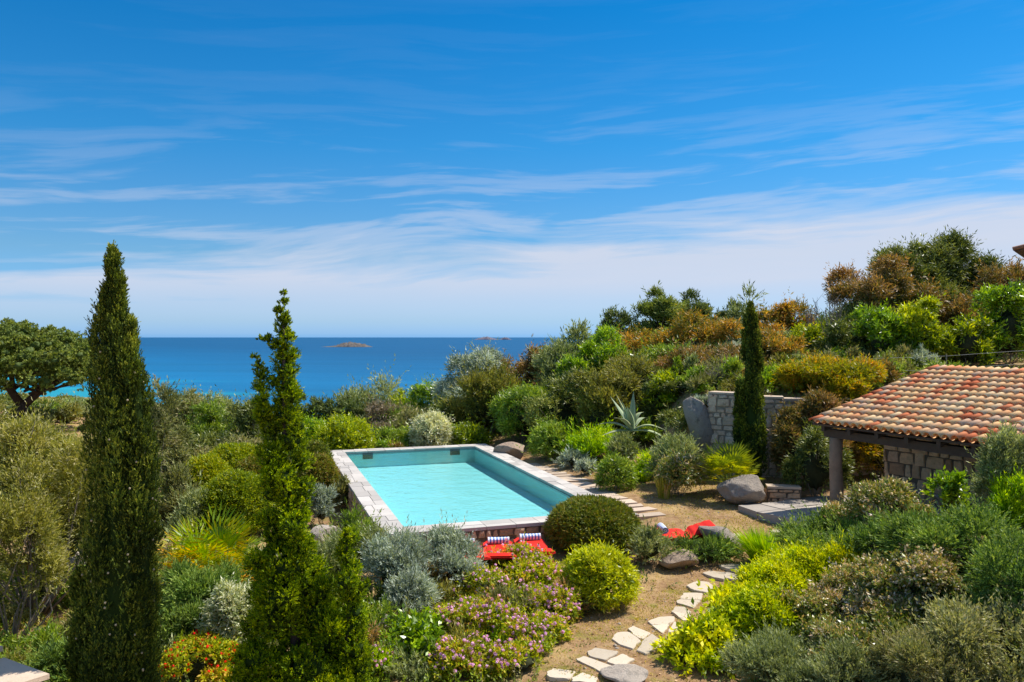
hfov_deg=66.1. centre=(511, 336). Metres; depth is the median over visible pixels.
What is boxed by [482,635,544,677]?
shrub
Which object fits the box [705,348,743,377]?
shrub
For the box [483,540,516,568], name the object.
sun lounger
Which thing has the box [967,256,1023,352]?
reddish tree
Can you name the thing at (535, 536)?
rolled towel
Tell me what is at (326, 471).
shrub
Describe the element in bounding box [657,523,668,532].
rolled towel
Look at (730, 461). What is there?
bush
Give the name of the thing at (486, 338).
island
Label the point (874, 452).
shrub
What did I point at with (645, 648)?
stepping stone
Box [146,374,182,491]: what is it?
shrub
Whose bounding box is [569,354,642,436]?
shrub
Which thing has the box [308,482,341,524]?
shrub
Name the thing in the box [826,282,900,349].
holm oak tree
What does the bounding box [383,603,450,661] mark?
shrub
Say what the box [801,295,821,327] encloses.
bare shrub
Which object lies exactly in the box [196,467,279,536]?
shrub
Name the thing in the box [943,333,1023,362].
shrub
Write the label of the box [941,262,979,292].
holm oak tree
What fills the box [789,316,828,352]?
shrub
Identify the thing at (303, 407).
pine tree
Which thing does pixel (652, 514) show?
paving slab
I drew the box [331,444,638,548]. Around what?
swimming pool
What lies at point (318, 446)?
shrub
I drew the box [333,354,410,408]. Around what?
tamarisk tree
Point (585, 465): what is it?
shrub
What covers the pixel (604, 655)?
stepping stone
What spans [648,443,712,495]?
shrub
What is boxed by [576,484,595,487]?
paving slab
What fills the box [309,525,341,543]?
boulder
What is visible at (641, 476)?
grass tuft
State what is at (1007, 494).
shrub
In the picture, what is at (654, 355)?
shrub
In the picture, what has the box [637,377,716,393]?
shrub
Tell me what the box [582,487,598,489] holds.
paving slab
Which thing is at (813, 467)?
shrub
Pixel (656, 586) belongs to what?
leaf litter
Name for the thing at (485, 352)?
olive tree
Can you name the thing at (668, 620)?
stepping stone
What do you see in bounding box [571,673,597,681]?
stepping stone
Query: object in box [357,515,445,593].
shrub
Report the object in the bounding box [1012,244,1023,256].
neighbouring house
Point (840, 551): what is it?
shrub
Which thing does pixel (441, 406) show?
shrub
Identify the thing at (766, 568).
shrub
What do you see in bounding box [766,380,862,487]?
shrub
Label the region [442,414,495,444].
shrub
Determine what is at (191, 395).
shrub
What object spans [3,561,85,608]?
shrub
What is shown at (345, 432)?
shrub
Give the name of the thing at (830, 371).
shrub
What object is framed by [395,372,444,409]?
shrub
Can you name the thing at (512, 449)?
boulder
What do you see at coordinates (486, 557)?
sun lounger
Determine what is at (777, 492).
stone bench
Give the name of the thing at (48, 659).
shrub
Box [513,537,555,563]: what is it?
sun lounger
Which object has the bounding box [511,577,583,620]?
shrub
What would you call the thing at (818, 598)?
shrub
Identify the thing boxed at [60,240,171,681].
cypress tree
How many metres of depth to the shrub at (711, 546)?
16.77 m
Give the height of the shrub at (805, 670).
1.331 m
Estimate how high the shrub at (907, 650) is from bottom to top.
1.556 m
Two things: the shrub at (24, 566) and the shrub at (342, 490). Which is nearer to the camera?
the shrub at (24, 566)
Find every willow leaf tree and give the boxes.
[0,381,21,494]
[0,393,102,619]
[0,435,86,646]
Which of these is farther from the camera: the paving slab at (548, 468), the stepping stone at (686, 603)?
the paving slab at (548, 468)
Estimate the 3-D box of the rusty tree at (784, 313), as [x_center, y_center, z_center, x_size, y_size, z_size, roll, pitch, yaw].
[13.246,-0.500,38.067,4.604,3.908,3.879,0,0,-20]
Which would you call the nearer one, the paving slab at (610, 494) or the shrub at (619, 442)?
the paving slab at (610, 494)
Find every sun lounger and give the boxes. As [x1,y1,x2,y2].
[462,550,490,568]
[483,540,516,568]
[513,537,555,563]
[657,520,715,542]
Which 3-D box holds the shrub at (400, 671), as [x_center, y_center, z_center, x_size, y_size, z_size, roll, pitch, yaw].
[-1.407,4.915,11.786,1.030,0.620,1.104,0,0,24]
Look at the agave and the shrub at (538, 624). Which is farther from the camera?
the agave
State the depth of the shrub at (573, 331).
38.75 m
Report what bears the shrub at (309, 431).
on the ground at (660, 583)
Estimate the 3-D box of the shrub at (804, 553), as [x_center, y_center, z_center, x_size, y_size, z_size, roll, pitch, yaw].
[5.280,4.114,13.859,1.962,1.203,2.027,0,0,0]
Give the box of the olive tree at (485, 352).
[424,336,517,401]
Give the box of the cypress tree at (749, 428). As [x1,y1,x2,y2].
[731,300,768,481]
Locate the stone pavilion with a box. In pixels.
[809,365,1023,511]
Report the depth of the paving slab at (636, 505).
20.51 m
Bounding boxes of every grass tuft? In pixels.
[634,466,651,481]
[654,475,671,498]
[729,524,782,560]
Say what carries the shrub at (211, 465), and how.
on the ground at (660, 583)
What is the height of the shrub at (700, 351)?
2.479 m
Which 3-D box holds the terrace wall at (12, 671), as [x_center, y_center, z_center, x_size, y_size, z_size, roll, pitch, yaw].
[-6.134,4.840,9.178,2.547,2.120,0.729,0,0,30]
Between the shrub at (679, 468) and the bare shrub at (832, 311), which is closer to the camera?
the shrub at (679, 468)
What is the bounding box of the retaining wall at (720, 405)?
[707,391,882,478]
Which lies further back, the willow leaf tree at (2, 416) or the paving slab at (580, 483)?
the paving slab at (580, 483)
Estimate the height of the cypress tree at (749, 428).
5.646 m
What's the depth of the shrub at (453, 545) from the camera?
15.05 m
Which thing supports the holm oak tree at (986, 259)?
on the ground at (660, 583)
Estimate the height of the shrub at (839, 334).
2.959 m
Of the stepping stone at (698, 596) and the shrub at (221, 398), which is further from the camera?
the shrub at (221, 398)
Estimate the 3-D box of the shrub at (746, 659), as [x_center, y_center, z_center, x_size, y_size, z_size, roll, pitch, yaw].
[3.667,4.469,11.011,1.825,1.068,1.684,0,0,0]
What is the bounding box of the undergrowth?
[0,337,1022,681]
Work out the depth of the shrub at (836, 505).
15.30 m
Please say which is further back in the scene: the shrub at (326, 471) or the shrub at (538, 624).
the shrub at (326, 471)
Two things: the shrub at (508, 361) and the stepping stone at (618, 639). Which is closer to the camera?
the stepping stone at (618, 639)
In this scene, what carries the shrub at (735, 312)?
on the ground at (660, 583)
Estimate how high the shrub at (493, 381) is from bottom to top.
3.928 m
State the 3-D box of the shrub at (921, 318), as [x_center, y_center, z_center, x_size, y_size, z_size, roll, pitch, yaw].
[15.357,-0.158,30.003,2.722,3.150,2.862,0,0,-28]
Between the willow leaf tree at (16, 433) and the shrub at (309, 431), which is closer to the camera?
the willow leaf tree at (16, 433)
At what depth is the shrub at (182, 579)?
13.39 m
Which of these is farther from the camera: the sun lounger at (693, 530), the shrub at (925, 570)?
the sun lounger at (693, 530)
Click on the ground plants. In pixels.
(782, 390)
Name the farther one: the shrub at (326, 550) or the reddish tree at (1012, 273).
the reddish tree at (1012, 273)
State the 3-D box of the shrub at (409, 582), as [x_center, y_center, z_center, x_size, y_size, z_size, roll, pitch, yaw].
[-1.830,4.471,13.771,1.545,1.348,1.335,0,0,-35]
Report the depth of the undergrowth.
14.95 m
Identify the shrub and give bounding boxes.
[2,552,33,583]
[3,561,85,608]
[18,630,70,681]
[48,455,97,566]
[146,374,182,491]
[152,454,203,525]
[154,542,251,632]
[155,379,213,428]
[156,420,203,474]
[156,621,242,681]
[157,587,240,650]
[160,469,215,552]
[175,453,231,488]
[179,392,235,444]
[183,422,236,455]
[187,425,262,456]
[190,572,253,648]
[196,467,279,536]
[199,384,243,419]
[207,441,264,468]
[222,388,278,440]
[233,454,280,495]
[289,407,331,453]
[295,451,341,503]
[306,440,334,457]
[306,524,361,589]
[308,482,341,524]
[310,407,382,449]
[317,492,395,574]
[330,473,356,509]
[355,520,400,582]
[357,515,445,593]
[358,418,427,447]
[362,390,412,424]
[368,416,402,440]
[368,638,402,680]
[371,552,452,616]
[376,639,438,681]
[379,399,436,428]
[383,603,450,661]
[389,387,417,406]
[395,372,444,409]
[404,404,458,446]
[420,389,481,436]
[420,511,487,593]
[426,626,504,681]
[427,588,527,636]
[436,354,532,432]
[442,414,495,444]
[453,561,527,598]
[480,532,562,591]
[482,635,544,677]
[485,348,524,383]
[486,602,574,655]
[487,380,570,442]
[509,335,552,386]
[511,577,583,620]
[515,412,578,460]
[521,358,592,437]
[522,325,593,385]
[541,493,642,551]
[546,346,589,399]
[549,444,589,468]
[550,317,591,357]
[554,534,645,613]
[557,412,632,461]
[563,346,677,432]
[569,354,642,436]
[573,456,596,474]
[588,444,646,491]
[589,364,664,421]
[604,424,643,461]
[608,323,656,354]
[621,405,664,446]
[626,515,678,564]
[630,442,655,473]
[631,323,681,358]
[637,367,679,410]
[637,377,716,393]
[640,335,708,361]
[641,424,707,480]
[644,299,745,351]
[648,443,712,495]
[649,333,768,378]
[649,627,742,679]
[654,402,688,435]
[665,520,747,567]
[670,593,751,654]
[694,394,707,406]
[696,569,753,616]
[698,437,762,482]
[703,364,728,388]
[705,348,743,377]
[712,612,817,681]
[715,573,809,644]
[723,280,767,328]
[728,548,818,596]
[757,490,869,556]
[759,323,816,362]
[759,617,899,681]
[761,535,835,588]
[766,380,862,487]
[769,348,888,397]
[773,577,847,628]
[777,417,861,496]
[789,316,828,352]
[796,593,923,681]
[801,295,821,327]
[804,304,878,353]
[806,525,870,585]
[816,501,929,560]
[818,290,848,335]
[818,493,851,529]
[818,545,930,629]
[833,472,943,529]
[835,384,883,473]
[844,298,923,354]
[857,444,883,476]
[858,574,1023,681]
[859,347,916,380]
[862,614,1019,681]
[871,492,1023,601]
[871,540,978,624]
[889,292,957,360]
[920,465,973,519]
[930,307,1002,366]
[931,318,974,366]
[937,288,991,328]
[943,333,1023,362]
[948,512,1023,651]
[964,416,1023,510]
[968,277,1023,363]
[980,457,1023,540]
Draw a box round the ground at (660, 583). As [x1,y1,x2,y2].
[0,353,1023,681]
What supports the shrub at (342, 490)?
on the ground at (660, 583)
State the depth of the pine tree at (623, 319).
49.37 m
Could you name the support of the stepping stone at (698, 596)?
on the ground at (660, 583)
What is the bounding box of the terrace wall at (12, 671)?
[0,646,49,681]
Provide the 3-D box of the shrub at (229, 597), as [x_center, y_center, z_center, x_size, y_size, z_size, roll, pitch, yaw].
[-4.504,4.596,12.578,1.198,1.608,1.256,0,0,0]
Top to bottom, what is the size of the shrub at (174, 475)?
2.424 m
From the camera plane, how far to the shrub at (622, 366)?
29.20 m
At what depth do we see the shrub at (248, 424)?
37.54 m
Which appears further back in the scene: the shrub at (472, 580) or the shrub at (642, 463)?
the shrub at (642, 463)
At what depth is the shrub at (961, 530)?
11.37 m
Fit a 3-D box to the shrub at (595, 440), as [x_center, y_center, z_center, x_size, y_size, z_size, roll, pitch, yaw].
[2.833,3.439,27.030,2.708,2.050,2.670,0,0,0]
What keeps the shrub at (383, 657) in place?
on the ground at (660, 583)
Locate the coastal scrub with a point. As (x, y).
(73, 408)
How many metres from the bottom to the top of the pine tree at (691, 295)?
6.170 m
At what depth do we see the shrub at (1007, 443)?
13.29 m
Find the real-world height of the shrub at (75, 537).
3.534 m
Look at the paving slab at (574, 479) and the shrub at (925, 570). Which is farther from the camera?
the paving slab at (574, 479)
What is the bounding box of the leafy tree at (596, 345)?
[573,321,637,372]
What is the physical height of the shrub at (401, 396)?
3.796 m
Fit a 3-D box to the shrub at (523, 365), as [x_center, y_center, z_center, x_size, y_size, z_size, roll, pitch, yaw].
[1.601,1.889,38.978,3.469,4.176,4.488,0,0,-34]
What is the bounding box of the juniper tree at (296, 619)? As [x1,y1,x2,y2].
[224,288,384,681]
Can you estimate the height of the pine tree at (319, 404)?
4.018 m
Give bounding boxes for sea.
[0,337,589,412]
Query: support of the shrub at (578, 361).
on the ground at (660, 583)
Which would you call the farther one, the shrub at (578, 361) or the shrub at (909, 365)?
the shrub at (578, 361)
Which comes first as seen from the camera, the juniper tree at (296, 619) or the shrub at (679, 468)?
the juniper tree at (296, 619)
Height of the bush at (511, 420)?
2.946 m
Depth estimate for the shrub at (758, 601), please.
11.88 m
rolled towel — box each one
[487,537,508,543]
[519,533,540,539]
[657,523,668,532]
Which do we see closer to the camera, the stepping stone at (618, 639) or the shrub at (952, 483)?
the stepping stone at (618, 639)
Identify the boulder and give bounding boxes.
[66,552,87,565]
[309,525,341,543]
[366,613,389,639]
[493,442,524,458]
[658,549,698,568]
[683,396,713,455]
[698,526,741,550]
[716,474,765,504]
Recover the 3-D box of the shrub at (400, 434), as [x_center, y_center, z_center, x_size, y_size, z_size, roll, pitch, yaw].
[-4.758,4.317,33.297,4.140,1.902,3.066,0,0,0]
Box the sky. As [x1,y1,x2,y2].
[0,0,1023,336]
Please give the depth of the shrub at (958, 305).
32.77 m
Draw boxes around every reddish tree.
[821,246,959,322]
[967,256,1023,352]
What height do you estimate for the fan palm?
2.208 m
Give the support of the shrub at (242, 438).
on the ground at (660, 583)
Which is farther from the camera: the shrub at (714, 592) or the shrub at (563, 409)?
the shrub at (563, 409)
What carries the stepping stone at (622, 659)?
on the ground at (660, 583)
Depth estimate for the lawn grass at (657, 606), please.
15.32 m
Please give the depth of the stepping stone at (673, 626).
13.16 m
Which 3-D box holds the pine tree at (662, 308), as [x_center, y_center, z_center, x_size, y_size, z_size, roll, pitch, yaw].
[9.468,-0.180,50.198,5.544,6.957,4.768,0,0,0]
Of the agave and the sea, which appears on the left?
the sea
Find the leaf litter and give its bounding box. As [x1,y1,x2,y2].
[543,407,785,681]
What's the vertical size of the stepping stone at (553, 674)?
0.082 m
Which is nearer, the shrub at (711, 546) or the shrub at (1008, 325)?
the shrub at (711, 546)
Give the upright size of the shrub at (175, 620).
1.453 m
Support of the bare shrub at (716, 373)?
on the ground at (660, 583)
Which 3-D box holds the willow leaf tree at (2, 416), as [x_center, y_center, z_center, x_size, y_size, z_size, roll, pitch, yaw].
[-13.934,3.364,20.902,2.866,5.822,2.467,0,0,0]
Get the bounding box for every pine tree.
[292,388,312,420]
[306,391,335,421]
[319,398,355,422]
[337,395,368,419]
[590,305,632,338]
[624,279,689,333]
[679,286,715,328]
[691,296,740,320]
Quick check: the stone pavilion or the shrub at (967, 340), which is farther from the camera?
the shrub at (967, 340)
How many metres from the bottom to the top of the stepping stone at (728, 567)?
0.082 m
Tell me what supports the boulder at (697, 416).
on the ground at (660, 583)
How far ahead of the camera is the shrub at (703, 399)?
24.50 m
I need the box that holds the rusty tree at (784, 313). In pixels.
[755,292,823,336]
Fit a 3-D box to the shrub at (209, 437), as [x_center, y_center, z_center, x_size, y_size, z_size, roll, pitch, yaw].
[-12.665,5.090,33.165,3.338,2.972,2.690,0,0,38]
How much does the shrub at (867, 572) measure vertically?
1.584 m
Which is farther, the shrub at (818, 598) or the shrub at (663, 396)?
the shrub at (663, 396)
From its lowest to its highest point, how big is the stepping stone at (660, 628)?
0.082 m
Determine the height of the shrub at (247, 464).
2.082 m
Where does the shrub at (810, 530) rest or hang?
on the ground at (660, 583)
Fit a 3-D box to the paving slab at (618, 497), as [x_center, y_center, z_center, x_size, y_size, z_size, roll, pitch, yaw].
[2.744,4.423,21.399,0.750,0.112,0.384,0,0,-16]
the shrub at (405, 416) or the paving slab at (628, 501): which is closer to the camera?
the paving slab at (628, 501)
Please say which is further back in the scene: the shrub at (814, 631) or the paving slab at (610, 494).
the paving slab at (610, 494)
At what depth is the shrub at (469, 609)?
12.63 m
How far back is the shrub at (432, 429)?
32.08 m
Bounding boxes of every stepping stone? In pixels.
[546,668,575,681]
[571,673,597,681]
[576,656,611,672]
[587,648,617,661]
[600,664,647,681]
[607,654,634,664]
[612,632,640,649]
[628,626,650,639]
[637,634,660,654]
[647,616,674,625]
[652,624,668,633]
[668,622,682,632]
[671,606,690,613]
[673,612,690,620]
[676,599,700,607]
[680,593,702,599]
[686,581,712,594]
[703,571,725,581]
[719,563,743,572]
[724,572,737,581]
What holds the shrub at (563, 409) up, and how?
on the ground at (660, 583)
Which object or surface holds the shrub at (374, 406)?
on the ground at (660, 583)
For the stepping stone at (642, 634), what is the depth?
12.94 m
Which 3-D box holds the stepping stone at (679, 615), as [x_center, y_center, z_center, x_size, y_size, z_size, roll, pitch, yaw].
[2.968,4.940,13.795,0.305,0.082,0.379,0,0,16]
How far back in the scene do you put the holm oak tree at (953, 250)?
35.35 m
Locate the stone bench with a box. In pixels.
[764,484,800,501]
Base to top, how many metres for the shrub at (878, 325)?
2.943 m
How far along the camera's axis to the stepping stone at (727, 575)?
15.90 m
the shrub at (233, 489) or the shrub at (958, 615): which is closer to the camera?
the shrub at (958, 615)
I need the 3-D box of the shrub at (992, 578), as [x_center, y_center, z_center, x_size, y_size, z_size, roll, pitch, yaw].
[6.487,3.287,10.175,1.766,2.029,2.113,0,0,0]
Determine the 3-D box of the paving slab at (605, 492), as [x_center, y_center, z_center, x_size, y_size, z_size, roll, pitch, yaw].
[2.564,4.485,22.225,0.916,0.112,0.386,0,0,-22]
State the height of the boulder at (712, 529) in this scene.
0.606 m
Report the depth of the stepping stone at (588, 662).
11.67 m
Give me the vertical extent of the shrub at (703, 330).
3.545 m
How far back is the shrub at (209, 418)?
39.66 m
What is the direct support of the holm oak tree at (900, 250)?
on the ground at (660, 583)
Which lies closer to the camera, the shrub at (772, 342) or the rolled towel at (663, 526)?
the rolled towel at (663, 526)
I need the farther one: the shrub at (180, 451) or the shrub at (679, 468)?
the shrub at (180, 451)
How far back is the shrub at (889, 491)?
14.18 m
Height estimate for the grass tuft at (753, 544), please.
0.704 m
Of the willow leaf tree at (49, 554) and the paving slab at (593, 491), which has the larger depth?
the paving slab at (593, 491)
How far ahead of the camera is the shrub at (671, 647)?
11.58 m
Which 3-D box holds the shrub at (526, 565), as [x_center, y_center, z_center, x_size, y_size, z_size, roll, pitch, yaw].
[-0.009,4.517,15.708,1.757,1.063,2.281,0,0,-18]
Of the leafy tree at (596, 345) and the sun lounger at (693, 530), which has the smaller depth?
the sun lounger at (693, 530)
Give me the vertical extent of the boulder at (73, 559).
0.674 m
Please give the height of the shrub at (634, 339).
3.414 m
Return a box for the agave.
[597,391,664,435]
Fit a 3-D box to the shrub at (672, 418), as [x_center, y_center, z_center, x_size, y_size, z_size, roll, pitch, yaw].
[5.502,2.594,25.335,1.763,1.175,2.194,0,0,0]
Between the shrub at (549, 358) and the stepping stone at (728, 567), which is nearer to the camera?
the stepping stone at (728, 567)
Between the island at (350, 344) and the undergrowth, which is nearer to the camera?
the undergrowth
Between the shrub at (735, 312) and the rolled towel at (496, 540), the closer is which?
the rolled towel at (496, 540)
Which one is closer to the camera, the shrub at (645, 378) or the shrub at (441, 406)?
the shrub at (645, 378)
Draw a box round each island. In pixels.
[325,342,371,346]
[474,337,496,339]
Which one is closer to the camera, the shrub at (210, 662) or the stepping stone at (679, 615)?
the shrub at (210, 662)
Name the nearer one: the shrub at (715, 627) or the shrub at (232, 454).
the shrub at (715, 627)
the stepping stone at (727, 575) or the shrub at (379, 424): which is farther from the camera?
the shrub at (379, 424)
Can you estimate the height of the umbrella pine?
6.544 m
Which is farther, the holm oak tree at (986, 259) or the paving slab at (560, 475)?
the holm oak tree at (986, 259)
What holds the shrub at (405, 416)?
on the ground at (660, 583)
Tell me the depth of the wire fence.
25.71 m
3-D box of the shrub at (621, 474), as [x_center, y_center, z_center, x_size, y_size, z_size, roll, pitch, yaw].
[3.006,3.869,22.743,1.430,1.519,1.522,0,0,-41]
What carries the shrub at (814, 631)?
on the ground at (660, 583)
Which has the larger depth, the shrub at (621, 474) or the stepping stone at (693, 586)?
the shrub at (621, 474)
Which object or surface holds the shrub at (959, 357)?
on the ground at (660, 583)
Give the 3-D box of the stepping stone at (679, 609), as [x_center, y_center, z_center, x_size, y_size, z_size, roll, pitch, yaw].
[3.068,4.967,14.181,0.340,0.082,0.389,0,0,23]
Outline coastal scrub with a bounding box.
[0,304,944,486]
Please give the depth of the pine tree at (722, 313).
53.74 m
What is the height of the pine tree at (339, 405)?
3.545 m
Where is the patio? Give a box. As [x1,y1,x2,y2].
[738,495,937,527]
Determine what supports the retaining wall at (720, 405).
on the ground at (660, 583)
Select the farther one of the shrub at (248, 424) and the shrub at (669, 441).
the shrub at (248, 424)
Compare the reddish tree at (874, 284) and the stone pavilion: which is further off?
the reddish tree at (874, 284)
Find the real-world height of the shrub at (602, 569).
1.407 m
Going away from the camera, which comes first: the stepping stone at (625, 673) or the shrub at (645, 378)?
the stepping stone at (625, 673)
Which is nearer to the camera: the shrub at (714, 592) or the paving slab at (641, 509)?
the shrub at (714, 592)
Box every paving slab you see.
[539,468,557,469]
[549,472,567,474]
[554,474,572,476]
[559,476,575,478]
[563,478,589,481]
[570,481,591,484]
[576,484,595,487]
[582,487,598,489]
[587,489,608,492]
[593,491,616,493]
[595,493,617,495]
[607,496,628,499]
[616,499,637,504]
[628,503,643,507]
[633,507,657,512]
[639,512,665,519]
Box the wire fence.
[794,350,1023,370]
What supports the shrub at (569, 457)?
on the ground at (660, 583)
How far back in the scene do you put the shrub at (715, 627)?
11.84 m
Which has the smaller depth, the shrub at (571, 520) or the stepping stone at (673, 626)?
the stepping stone at (673, 626)
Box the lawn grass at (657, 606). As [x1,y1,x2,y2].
[543,395,780,681]
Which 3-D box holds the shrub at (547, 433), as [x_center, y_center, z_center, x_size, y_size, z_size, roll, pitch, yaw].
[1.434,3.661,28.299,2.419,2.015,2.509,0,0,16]
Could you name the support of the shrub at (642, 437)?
on the ground at (660, 583)
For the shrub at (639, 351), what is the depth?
37.57 m
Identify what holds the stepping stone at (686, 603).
on the ground at (660, 583)
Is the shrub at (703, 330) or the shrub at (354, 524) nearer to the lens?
the shrub at (354, 524)
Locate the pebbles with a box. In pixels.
[564,425,726,668]
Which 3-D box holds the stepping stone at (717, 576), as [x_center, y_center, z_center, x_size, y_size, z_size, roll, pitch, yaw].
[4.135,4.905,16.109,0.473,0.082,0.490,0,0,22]
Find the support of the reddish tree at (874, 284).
on the ground at (660, 583)
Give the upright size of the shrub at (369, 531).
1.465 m
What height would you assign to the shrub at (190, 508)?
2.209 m
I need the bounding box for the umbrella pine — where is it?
[0,317,96,422]
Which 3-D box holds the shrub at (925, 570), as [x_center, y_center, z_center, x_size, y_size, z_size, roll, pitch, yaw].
[5.956,3.663,11.169,1.854,1.662,1.640,0,0,0]
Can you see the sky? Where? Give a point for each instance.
(399, 168)
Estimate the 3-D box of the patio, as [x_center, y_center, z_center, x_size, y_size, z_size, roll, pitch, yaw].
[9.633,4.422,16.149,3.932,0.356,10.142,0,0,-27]
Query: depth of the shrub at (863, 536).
13.22 m
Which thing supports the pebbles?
on the ground at (660, 583)
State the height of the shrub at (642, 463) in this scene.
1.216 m
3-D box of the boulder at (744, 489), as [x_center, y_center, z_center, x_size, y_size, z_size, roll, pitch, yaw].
[5.957,3.974,20.516,1.216,0.793,1.086,0,0,14]
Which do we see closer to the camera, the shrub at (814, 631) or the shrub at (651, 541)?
the shrub at (814, 631)
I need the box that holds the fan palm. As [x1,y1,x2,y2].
[153,499,263,583]
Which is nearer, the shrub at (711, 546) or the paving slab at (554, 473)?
the shrub at (711, 546)
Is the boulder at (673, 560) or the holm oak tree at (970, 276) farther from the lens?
the holm oak tree at (970, 276)
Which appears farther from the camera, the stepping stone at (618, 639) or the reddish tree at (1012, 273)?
the reddish tree at (1012, 273)
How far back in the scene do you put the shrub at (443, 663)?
11.54 m
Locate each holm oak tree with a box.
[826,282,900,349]
[853,238,938,309]
[866,225,983,321]
[941,231,1015,317]
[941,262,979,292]
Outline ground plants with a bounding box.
[0,352,1023,681]
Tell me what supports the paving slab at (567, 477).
on the ground at (660, 583)
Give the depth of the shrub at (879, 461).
22.45 m

